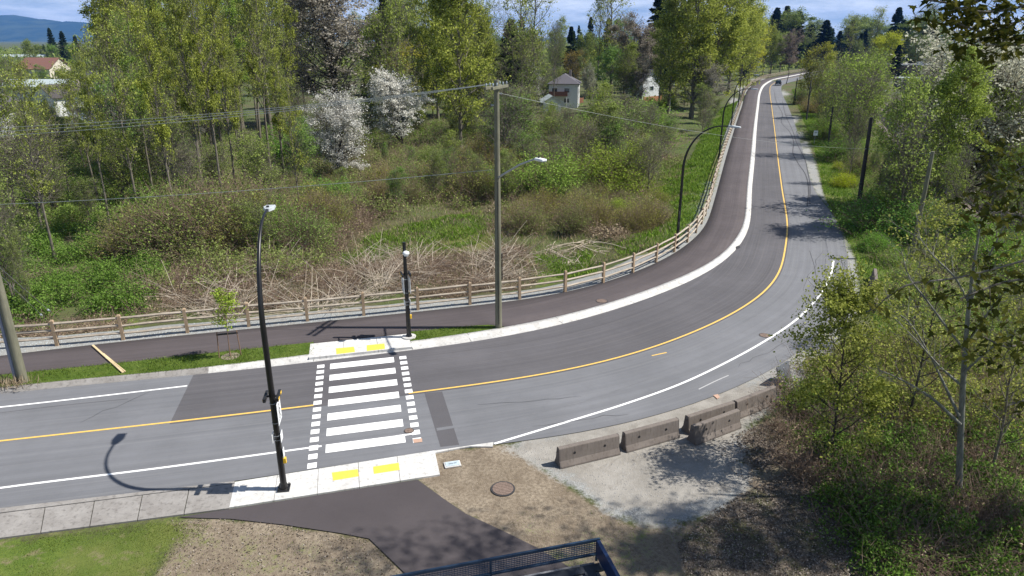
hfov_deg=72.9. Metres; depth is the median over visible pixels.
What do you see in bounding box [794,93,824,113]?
shrub
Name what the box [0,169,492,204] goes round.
overhead cable
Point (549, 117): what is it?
alder tree
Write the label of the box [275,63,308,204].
cottonwood tree
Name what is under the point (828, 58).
alder tree
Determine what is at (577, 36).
conifer tree
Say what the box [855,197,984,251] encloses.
shrub
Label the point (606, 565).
railing
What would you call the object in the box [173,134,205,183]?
bare tree
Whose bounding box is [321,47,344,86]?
alder tree
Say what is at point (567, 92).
house
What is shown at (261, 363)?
kerb
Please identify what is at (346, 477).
crossing landing
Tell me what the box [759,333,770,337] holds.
manhole cover
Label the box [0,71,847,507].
road
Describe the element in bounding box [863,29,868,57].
conifer tree
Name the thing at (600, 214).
shrub
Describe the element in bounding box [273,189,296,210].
shrub
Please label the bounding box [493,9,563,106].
alder tree
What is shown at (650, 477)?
loose gravel
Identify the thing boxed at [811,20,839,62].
conifer tree
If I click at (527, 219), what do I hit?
shrub
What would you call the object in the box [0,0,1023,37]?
sky
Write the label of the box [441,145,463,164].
shrub
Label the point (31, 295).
guy wire
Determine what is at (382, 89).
blossom tree
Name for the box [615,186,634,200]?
shrub
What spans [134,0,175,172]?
cottonwood tree
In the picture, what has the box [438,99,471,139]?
alder tree
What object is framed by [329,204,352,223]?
shrub
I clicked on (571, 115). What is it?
green thicket
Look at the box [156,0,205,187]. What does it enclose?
cottonwood tree
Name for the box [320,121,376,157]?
shrub
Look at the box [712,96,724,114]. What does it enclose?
alder tree
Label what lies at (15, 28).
hills
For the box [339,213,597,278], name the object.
meadow grass
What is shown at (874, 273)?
concrete barrier
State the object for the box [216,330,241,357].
stake frame
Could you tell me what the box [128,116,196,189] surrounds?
bare tree
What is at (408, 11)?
cottonwood tree
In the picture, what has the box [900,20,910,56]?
conifer tree
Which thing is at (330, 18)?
blossom tree
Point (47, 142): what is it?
bare tree
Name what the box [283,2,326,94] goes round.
alder tree
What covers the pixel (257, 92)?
cottonwood tree
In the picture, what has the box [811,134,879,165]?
shrub
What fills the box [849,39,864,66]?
alder tree
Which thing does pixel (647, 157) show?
alder tree
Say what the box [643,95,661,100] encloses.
board fence
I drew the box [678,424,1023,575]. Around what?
leaf litter
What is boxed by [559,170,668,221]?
dry scrub
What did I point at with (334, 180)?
shrub
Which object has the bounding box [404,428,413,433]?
valve cover
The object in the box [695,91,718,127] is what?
bare tree
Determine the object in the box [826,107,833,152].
old pole
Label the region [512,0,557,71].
cottonwood tree
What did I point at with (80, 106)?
house
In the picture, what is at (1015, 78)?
blossom tree
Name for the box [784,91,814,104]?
shrub
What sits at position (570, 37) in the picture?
conifer tree
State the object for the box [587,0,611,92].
cottonwood tree
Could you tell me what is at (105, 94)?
alder tree
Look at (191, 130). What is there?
bare tree
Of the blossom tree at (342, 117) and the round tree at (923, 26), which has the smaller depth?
the blossom tree at (342, 117)
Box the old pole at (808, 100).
[806,80,811,119]
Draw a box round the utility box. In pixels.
[444,460,460,468]
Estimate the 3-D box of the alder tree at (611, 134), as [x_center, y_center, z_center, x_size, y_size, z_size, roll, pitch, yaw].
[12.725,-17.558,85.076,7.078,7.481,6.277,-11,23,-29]
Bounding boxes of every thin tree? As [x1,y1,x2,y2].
[891,191,969,340]
[940,282,1023,471]
[970,238,1023,419]
[978,176,1023,361]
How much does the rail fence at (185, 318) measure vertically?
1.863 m
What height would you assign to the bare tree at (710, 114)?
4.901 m
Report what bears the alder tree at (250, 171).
on the ground at (542, 495)
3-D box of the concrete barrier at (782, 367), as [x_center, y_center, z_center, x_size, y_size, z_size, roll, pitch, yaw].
[12.111,3.814,31.146,1.050,0.862,0.596,-18,26,-41]
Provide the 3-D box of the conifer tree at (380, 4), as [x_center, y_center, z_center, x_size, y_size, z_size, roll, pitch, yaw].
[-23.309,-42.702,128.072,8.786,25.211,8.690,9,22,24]
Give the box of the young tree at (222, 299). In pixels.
[210,287,247,359]
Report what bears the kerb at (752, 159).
on the road
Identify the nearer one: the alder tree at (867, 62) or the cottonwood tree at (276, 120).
the cottonwood tree at (276, 120)
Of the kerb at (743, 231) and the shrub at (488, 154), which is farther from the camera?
the shrub at (488, 154)
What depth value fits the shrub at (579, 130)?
95.38 m
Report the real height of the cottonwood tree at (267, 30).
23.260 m
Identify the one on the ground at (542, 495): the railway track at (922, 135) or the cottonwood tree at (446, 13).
the cottonwood tree at (446, 13)
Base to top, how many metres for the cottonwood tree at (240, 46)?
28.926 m
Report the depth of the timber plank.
32.96 m
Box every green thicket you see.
[147,114,500,177]
[516,104,674,177]
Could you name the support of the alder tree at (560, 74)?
on the ground at (542, 495)
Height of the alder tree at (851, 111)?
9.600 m
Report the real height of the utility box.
0.080 m
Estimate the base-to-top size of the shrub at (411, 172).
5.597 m
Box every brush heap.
[130,224,564,319]
[545,234,626,271]
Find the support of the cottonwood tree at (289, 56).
on the ground at (542, 495)
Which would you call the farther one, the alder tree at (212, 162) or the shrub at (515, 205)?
the alder tree at (212, 162)
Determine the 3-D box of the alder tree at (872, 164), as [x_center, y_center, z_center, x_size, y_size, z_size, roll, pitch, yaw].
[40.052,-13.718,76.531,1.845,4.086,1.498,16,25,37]
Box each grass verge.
[0,342,313,386]
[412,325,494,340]
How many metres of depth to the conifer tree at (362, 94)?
162.67 m
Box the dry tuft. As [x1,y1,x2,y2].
[0,371,43,391]
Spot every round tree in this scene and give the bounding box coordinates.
[17,38,41,58]
[32,43,44,53]
[44,43,58,57]
[64,43,79,65]
[574,28,597,86]
[594,43,630,92]
[612,15,632,43]
[757,20,781,74]
[761,28,794,73]
[765,6,818,49]
[769,42,792,71]
[805,18,832,37]
[833,14,875,47]
[843,14,886,47]
[864,34,892,62]
[872,23,893,36]
[873,30,906,63]
[895,9,953,50]
[902,31,920,55]
[907,35,930,61]
[909,35,933,59]
[939,28,953,58]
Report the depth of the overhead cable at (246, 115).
33.48 m
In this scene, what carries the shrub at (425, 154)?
on the ground at (542, 495)
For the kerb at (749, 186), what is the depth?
72.82 m
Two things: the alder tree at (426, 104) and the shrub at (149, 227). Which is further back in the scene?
the alder tree at (426, 104)
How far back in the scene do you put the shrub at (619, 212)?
61.76 m
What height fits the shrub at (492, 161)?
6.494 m
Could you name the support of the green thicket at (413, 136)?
on the ground at (542, 495)
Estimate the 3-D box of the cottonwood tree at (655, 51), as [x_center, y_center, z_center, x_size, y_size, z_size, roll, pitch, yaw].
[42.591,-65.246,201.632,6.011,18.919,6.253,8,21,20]
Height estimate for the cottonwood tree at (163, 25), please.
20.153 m
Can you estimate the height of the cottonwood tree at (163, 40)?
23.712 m
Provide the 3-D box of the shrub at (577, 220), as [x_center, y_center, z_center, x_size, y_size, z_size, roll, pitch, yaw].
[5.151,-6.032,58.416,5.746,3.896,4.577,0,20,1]
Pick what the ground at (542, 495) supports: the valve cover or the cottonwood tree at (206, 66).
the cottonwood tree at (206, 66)
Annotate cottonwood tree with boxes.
[0,65,64,262]
[1,54,36,144]
[12,44,21,64]
[12,95,34,158]
[28,76,74,198]
[33,100,53,168]
[45,58,107,201]
[54,67,84,165]
[68,44,111,233]
[77,0,137,111]
[83,0,140,152]
[83,2,134,78]
[83,10,147,196]
[101,0,164,94]
[106,6,153,184]
[118,0,146,65]
[119,37,156,128]
[126,0,176,204]
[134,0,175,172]
[137,0,176,153]
[140,7,184,144]
[141,1,183,128]
[142,19,165,102]
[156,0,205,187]
[160,0,202,168]
[161,42,190,168]
[174,0,225,196]
[177,25,203,154]
[180,0,215,169]
[183,0,213,145]
[188,0,223,148]
[195,7,225,160]
[199,0,240,190]
[211,0,260,130]
[211,9,243,172]
[214,0,248,130]
[214,19,242,159]
[215,0,251,152]
[221,9,246,124]
[225,42,245,174]
[231,0,271,157]
[233,0,280,147]
[233,3,259,139]
[234,0,277,169]
[251,12,277,122]
[252,0,293,170]
[259,13,285,116]
[260,46,290,179]
[272,0,299,121]
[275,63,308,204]
[276,2,316,116]
[347,9,364,64]
[397,0,439,95]
[400,0,460,123]
[412,5,429,108]
[420,0,510,149]
[452,8,473,93]
[461,2,499,128]
[492,0,546,76]
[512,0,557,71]
[523,29,543,70]
[557,14,570,47]
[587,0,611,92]
[591,36,604,86]
[593,0,634,94]
[644,21,671,102]
[647,0,701,113]
[651,36,666,85]
[652,0,740,118]
[690,0,759,98]
[714,0,766,92]
[731,0,772,84]
[740,4,775,78]
[842,12,862,52]
[867,4,890,53]
[904,31,1006,210]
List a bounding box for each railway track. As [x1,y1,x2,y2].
[849,98,1023,245]
[876,105,1023,210]
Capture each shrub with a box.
[51,204,163,264]
[78,174,235,261]
[81,172,199,242]
[103,194,176,230]
[118,157,317,261]
[125,181,154,203]
[139,163,306,249]
[159,196,278,265]
[219,193,334,251]
[251,118,333,165]
[263,194,348,256]
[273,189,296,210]
[274,170,318,193]
[279,182,358,220]
[288,173,340,198]
[293,180,369,237]
[308,216,357,244]
[313,174,372,199]
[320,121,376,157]
[320,172,357,194]
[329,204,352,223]
[344,150,368,163]
[352,156,406,187]
[358,171,400,203]
[375,151,446,192]
[396,174,435,205]
[401,159,451,195]
[414,144,452,166]
[438,150,515,208]
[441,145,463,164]
[447,161,502,196]
[452,134,501,171]
[454,128,493,153]
[455,137,530,181]
[474,139,523,170]
[486,140,618,199]
[489,197,559,236]
[491,111,561,138]
[492,192,547,228]
[501,161,523,180]
[511,192,558,216]
[512,132,606,172]
[521,181,563,211]
[538,111,643,158]
[544,186,614,222]
[547,196,603,235]
[557,179,615,209]
[565,88,702,147]
[565,134,666,200]
[569,176,601,194]
[575,189,631,231]
[586,181,613,203]
[599,194,639,212]
[609,196,662,234]
[610,203,628,222]
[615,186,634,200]
[616,194,676,230]
[620,124,675,158]
[624,102,699,142]
[625,194,653,209]
[639,186,673,202]
[653,95,679,107]
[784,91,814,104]
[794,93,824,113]
[795,116,847,141]
[806,182,963,244]
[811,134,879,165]
[821,170,857,188]
[829,160,843,169]
[832,146,886,177]
[843,227,902,253]
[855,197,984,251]
[867,160,936,190]
[921,224,1023,278]
[929,205,1010,244]
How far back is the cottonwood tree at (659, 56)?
167.55 m
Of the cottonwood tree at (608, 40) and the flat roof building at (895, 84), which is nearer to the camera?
the cottonwood tree at (608, 40)
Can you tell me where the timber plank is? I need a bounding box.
[92,345,123,372]
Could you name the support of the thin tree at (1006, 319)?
on the ground at (542, 495)
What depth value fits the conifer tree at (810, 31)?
458.71 m
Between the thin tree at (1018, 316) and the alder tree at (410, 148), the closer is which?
the thin tree at (1018, 316)
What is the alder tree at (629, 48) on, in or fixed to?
on the ground at (542, 495)
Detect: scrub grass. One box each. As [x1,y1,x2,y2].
[143,154,687,319]
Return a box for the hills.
[0,15,689,41]
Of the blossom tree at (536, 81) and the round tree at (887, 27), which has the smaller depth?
the blossom tree at (536, 81)
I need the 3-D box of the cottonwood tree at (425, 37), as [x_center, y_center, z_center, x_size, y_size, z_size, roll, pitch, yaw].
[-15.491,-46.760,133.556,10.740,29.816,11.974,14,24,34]
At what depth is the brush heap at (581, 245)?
54.79 m
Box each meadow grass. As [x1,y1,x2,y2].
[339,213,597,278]
[614,101,737,254]
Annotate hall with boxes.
[1,54,48,60]
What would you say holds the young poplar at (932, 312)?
on the ground at (542, 495)
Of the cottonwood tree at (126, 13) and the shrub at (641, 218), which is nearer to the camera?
the shrub at (641, 218)
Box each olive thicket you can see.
[2,122,177,184]
[136,160,355,304]
[279,136,537,222]
[478,144,689,223]
[781,314,1023,450]
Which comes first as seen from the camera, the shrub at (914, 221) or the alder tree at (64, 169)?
the shrub at (914, 221)
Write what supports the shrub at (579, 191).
on the ground at (542, 495)
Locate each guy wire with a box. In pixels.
[1,276,48,321]
[2,269,61,321]
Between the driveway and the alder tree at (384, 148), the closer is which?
the driveway
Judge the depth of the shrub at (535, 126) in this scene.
113.22 m
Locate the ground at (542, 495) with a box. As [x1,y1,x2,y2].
[0,41,1023,575]
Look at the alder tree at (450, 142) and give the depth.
92.22 m
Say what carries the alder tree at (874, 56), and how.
on the ground at (542, 495)
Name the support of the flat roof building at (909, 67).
on the ground at (542, 495)
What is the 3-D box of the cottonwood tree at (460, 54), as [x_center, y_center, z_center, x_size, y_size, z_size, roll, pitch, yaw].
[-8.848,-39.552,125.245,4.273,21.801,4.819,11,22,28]
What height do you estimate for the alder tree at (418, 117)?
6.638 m
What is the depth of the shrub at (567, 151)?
82.25 m
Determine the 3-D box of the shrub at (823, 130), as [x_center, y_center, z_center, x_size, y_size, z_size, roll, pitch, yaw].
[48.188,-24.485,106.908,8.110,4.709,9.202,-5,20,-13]
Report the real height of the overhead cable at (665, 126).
6.861 m
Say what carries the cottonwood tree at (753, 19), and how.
on the ground at (542, 495)
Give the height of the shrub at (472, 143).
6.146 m
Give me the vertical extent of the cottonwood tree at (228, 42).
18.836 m
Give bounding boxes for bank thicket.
[792,87,899,159]
[838,155,1023,290]
[853,241,1023,413]
[942,157,1023,225]
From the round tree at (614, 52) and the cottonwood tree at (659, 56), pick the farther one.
the round tree at (614, 52)
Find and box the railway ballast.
[876,103,1020,232]
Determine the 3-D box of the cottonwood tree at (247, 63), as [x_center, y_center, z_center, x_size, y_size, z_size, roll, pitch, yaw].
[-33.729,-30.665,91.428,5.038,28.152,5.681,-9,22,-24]
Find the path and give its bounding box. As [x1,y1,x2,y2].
[0,71,809,374]
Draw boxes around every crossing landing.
[229,450,439,508]
[309,334,411,359]
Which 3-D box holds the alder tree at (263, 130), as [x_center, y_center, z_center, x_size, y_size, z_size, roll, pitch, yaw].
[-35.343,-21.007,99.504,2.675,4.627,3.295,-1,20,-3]
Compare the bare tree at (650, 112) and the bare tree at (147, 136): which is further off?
the bare tree at (650, 112)
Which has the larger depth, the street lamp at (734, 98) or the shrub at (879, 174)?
the street lamp at (734, 98)
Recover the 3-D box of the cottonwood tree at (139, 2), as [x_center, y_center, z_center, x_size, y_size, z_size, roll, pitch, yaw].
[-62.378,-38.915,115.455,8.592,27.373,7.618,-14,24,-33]
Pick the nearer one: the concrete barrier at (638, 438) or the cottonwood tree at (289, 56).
the concrete barrier at (638, 438)
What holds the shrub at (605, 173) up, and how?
on the ground at (542, 495)
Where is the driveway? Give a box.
[182,480,568,575]
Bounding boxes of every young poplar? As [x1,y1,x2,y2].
[768,252,910,462]
[865,222,1008,421]
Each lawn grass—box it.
[0,522,207,575]
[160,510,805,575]
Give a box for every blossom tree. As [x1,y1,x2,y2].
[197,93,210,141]
[262,0,393,107]
[298,85,372,169]
[361,64,435,145]
[477,86,490,125]
[524,61,544,102]
[580,62,597,100]
[600,10,662,94]
[620,53,651,102]
[687,55,734,113]
[774,28,803,73]
[885,13,1023,212]
[901,120,936,195]
[972,47,1023,183]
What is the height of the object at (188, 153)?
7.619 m
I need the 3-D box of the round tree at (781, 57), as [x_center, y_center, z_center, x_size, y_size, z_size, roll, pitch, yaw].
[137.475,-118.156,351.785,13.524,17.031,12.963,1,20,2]
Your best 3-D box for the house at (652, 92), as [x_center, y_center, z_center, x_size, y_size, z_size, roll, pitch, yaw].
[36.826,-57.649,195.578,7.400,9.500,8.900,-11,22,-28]
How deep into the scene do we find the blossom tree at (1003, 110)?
69.06 m
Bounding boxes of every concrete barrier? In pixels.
[554,433,620,468]
[619,417,679,452]
[681,400,734,434]
[686,408,741,444]
[733,385,776,418]
[775,361,790,385]
[869,268,877,288]
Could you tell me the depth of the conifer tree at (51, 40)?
461.47 m
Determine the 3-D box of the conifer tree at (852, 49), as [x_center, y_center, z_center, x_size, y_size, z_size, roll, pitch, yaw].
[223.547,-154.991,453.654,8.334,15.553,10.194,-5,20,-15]
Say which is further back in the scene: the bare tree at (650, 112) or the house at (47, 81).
the house at (47, 81)
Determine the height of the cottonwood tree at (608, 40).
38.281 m
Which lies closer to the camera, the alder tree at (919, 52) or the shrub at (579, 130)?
the shrub at (579, 130)
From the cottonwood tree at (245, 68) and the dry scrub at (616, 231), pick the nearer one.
the dry scrub at (616, 231)
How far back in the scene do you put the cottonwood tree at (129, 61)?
66.75 m
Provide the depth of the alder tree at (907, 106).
52.53 m
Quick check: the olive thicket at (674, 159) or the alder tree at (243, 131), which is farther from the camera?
the alder tree at (243, 131)
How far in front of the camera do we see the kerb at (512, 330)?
36.66 m
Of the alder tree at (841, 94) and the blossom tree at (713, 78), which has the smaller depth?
the alder tree at (841, 94)
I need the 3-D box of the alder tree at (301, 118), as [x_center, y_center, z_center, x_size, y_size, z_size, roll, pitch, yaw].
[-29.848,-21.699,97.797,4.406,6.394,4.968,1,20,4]
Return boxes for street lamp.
[257,205,290,491]
[676,125,740,248]
[717,88,757,162]
[731,74,756,123]
[737,67,751,107]
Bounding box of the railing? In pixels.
[392,537,619,575]
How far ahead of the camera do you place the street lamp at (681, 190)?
49.23 m
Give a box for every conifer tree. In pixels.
[45,28,60,56]
[57,31,72,63]
[72,35,83,57]
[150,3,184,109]
[356,16,372,102]
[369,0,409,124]
[491,19,540,109]
[558,26,581,80]
[576,25,579,45]
[583,17,595,59]
[599,19,614,61]
[645,0,669,77]
[758,7,784,63]
[766,5,795,65]
[785,11,807,60]
[804,44,810,63]
[805,25,817,40]
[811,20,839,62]
[831,26,840,58]
[834,31,846,56]
[841,20,856,53]
[848,33,866,68]
[850,39,856,56]
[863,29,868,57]
[883,45,906,79]
[884,7,908,60]
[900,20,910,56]
[904,22,911,54]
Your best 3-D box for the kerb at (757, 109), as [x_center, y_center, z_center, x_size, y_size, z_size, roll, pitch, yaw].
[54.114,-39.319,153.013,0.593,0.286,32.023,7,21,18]
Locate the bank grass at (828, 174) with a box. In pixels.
[792,88,955,385]
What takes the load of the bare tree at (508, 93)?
on the ground at (542, 495)
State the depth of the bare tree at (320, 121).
90.93 m
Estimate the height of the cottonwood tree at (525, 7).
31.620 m
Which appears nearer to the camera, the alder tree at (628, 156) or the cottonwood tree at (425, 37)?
the alder tree at (628, 156)
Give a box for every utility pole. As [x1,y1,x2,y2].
[0,273,28,383]
[484,80,546,328]
[857,117,872,205]
[909,151,934,256]
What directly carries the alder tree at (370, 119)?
on the ground at (542, 495)
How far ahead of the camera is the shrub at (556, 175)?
70.73 m
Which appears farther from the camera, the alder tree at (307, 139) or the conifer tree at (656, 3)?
the conifer tree at (656, 3)
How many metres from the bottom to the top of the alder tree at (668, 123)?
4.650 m
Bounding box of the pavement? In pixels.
[0,484,233,538]
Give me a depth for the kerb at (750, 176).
78.50 m
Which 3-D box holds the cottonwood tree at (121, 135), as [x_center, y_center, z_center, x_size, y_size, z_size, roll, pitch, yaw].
[-32.861,-13.611,58.147,4.535,18.188,5.410,5,20,15]
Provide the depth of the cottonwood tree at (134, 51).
79.77 m
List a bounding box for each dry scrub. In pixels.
[0,301,140,337]
[111,232,556,324]
[285,187,405,258]
[470,151,675,242]
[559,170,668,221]
[738,360,1023,575]
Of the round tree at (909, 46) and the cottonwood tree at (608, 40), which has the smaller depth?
the cottonwood tree at (608, 40)
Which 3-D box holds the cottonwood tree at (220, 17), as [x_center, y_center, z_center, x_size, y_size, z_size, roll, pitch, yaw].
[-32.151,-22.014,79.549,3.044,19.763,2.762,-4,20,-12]
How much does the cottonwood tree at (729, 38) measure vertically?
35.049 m
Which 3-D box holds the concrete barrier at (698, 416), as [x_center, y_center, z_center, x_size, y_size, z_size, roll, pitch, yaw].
[7.899,5.134,27.678,2.624,0.754,0.536,-10,22,-27]
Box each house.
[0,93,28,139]
[1,79,74,100]
[21,57,71,78]
[31,80,86,116]
[63,90,115,115]
[547,70,581,107]
[622,69,659,99]
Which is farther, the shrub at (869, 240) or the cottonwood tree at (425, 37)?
the cottonwood tree at (425, 37)
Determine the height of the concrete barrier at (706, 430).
0.754 m
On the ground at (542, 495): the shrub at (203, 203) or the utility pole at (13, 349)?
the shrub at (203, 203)
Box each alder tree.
[0,55,16,79]
[0,59,16,98]
[0,65,37,208]
[0,164,40,300]
[0,169,13,211]
[2,224,34,310]
[3,109,44,165]
[33,64,49,78]
[33,103,74,147]
[36,159,69,208]
[61,25,129,169]
[61,114,84,159]
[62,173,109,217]
[72,57,146,187]
[80,123,141,200]
[95,53,163,173]
[110,65,187,184]
[128,108,167,180]
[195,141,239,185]
[201,147,221,176]
[213,120,225,141]
[217,85,249,125]
[224,129,290,194]
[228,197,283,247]
[230,123,248,140]
[234,156,268,185]
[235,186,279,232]
[257,126,272,148]
[276,118,318,178]
[278,33,320,105]
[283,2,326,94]
[286,86,297,117]
[293,112,310,128]
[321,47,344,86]
[330,167,348,184]
[352,0,423,138]
[354,60,384,125]
[355,100,379,135]
[361,0,423,78]
[369,35,430,127]
[380,142,388,159]
[385,166,407,206]
[402,22,440,106]
[403,144,416,160]
[406,99,428,133]
[414,59,439,113]
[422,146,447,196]
[425,0,497,104]
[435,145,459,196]
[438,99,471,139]
[440,129,462,156]
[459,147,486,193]
[462,95,488,139]
[469,0,509,45]
[472,88,535,157]
[480,57,506,87]
[480,88,505,128]
[482,44,503,100]
[484,33,520,77]
[484,86,539,148]
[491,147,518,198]
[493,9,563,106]
[508,125,549,175]
[518,93,535,129]
[535,61,555,96]
[537,100,565,145]
[546,27,569,64]
[546,31,569,78]
[551,66,568,78]
[560,47,589,79]
[580,80,619,135]
[584,100,629,155]
[591,116,637,158]
[606,150,640,178]
[608,39,641,96]
[613,18,633,66]
[619,132,669,187]
[642,99,659,108]
[659,117,680,145]
[679,91,688,105]
[693,82,717,123]
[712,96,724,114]
[793,41,836,98]
[799,34,813,56]
[807,50,840,110]
[811,29,822,51]
[811,58,850,124]
[814,43,903,143]
[820,67,856,118]
[828,50,866,110]
[832,47,892,135]
[840,82,871,135]
[846,38,896,116]
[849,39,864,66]
[857,54,950,215]
[868,146,884,175]
[870,141,915,199]
[877,143,904,196]
[904,73,997,199]
[910,33,934,63]
[920,61,946,116]
[965,71,1023,220]
[974,141,1023,240]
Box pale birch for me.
[853,182,1023,491]
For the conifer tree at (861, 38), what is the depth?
361.75 m
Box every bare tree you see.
[0,105,75,225]
[0,127,72,232]
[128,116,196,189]
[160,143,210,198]
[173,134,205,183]
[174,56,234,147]
[184,123,200,139]
[290,90,315,125]
[306,99,341,163]
[308,110,330,141]
[477,79,540,159]
[506,79,550,148]
[536,133,574,165]
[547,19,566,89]
[548,144,563,162]
[552,99,588,157]
[568,121,605,164]
[591,90,651,149]
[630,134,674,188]
[638,99,666,132]
[649,122,678,166]
[664,113,679,142]
[694,108,712,131]
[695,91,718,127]
[702,107,715,128]
[840,102,872,177]
[915,3,947,31]
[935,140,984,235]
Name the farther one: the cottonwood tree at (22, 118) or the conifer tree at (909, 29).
the conifer tree at (909, 29)
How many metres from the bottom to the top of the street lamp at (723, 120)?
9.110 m
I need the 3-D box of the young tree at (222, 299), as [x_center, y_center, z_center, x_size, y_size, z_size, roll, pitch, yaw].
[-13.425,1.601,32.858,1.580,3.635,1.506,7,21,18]
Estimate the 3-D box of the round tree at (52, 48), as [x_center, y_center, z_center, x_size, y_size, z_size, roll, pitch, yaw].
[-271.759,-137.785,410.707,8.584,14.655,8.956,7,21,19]
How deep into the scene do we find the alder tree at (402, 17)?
144.41 m
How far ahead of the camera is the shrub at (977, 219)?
52.53 m
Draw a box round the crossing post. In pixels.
[399,242,415,339]
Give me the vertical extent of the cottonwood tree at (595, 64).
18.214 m
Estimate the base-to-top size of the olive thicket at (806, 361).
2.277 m
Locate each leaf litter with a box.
[156,427,782,575]
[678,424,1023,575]
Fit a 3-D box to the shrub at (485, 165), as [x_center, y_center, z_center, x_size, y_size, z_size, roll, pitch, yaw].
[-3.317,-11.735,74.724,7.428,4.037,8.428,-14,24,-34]
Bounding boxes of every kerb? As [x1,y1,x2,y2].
[0,367,208,393]
[0,481,234,512]
[208,354,347,372]
[347,333,470,357]
[435,442,492,453]
[468,317,562,341]
[557,298,633,323]
[625,278,687,302]
[679,258,722,281]
[717,238,742,260]
[736,219,749,239]
[744,204,750,220]
[746,191,751,204]
[747,179,752,191]
[748,169,753,180]
[749,136,755,170]
[753,116,757,136]
[755,103,758,116]
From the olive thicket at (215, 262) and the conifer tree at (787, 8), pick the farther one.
the conifer tree at (787, 8)
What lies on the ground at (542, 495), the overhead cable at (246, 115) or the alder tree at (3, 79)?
the alder tree at (3, 79)
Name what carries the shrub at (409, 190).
on the ground at (542, 495)
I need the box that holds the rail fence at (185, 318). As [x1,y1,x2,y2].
[0,68,805,345]
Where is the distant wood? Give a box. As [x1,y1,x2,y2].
[0,45,1023,84]
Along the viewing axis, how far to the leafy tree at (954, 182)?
50.06 m
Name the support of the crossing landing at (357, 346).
on the ground at (542, 495)
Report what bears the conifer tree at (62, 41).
on the ground at (542, 495)
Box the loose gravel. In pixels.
[523,435,744,519]
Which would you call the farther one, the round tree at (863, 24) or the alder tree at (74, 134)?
the round tree at (863, 24)
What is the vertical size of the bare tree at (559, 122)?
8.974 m
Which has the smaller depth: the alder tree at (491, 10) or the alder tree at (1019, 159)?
the alder tree at (1019, 159)
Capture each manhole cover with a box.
[491,481,514,496]
[596,299,607,302]
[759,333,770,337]
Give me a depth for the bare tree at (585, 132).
78.37 m
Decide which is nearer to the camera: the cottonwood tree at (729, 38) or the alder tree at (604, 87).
the alder tree at (604, 87)
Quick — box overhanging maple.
[868,0,1023,418]
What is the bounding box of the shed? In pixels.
[540,94,562,113]
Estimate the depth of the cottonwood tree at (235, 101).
74.41 m
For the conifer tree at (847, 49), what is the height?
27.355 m
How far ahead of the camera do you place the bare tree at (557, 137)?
75.77 m
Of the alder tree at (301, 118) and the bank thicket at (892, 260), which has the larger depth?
the alder tree at (301, 118)
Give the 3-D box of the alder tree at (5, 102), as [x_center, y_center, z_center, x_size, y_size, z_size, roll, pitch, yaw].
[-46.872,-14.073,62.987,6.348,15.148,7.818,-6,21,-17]
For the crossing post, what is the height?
5.150 m
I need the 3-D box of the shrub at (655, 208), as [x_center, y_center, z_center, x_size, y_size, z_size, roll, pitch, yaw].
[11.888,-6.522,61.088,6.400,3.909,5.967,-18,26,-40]
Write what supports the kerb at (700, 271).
on the road
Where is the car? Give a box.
[775,80,781,85]
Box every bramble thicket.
[0,162,179,238]
[0,213,177,336]
[768,363,1023,575]
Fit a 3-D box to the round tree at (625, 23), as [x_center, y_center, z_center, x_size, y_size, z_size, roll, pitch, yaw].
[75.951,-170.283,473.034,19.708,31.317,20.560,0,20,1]
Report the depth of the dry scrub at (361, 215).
60.58 m
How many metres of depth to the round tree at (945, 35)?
390.75 m
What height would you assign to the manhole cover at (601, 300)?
0.049 m
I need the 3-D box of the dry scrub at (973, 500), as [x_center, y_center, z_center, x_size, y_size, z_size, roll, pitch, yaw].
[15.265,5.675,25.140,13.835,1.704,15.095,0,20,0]
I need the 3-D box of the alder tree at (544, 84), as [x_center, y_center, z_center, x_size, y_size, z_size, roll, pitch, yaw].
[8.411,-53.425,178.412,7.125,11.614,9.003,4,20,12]
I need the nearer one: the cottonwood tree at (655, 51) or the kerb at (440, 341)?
the kerb at (440, 341)
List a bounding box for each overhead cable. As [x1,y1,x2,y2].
[0,84,487,131]
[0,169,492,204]
[1,83,492,127]
[2,84,488,135]
[505,94,855,148]
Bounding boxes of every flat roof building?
[886,62,930,75]
[894,77,928,87]
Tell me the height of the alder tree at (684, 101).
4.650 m
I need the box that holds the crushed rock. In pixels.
[0,181,715,351]
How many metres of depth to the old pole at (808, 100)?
132.21 m
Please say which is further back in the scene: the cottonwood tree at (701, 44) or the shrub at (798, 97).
the shrub at (798, 97)
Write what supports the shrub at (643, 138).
on the ground at (542, 495)

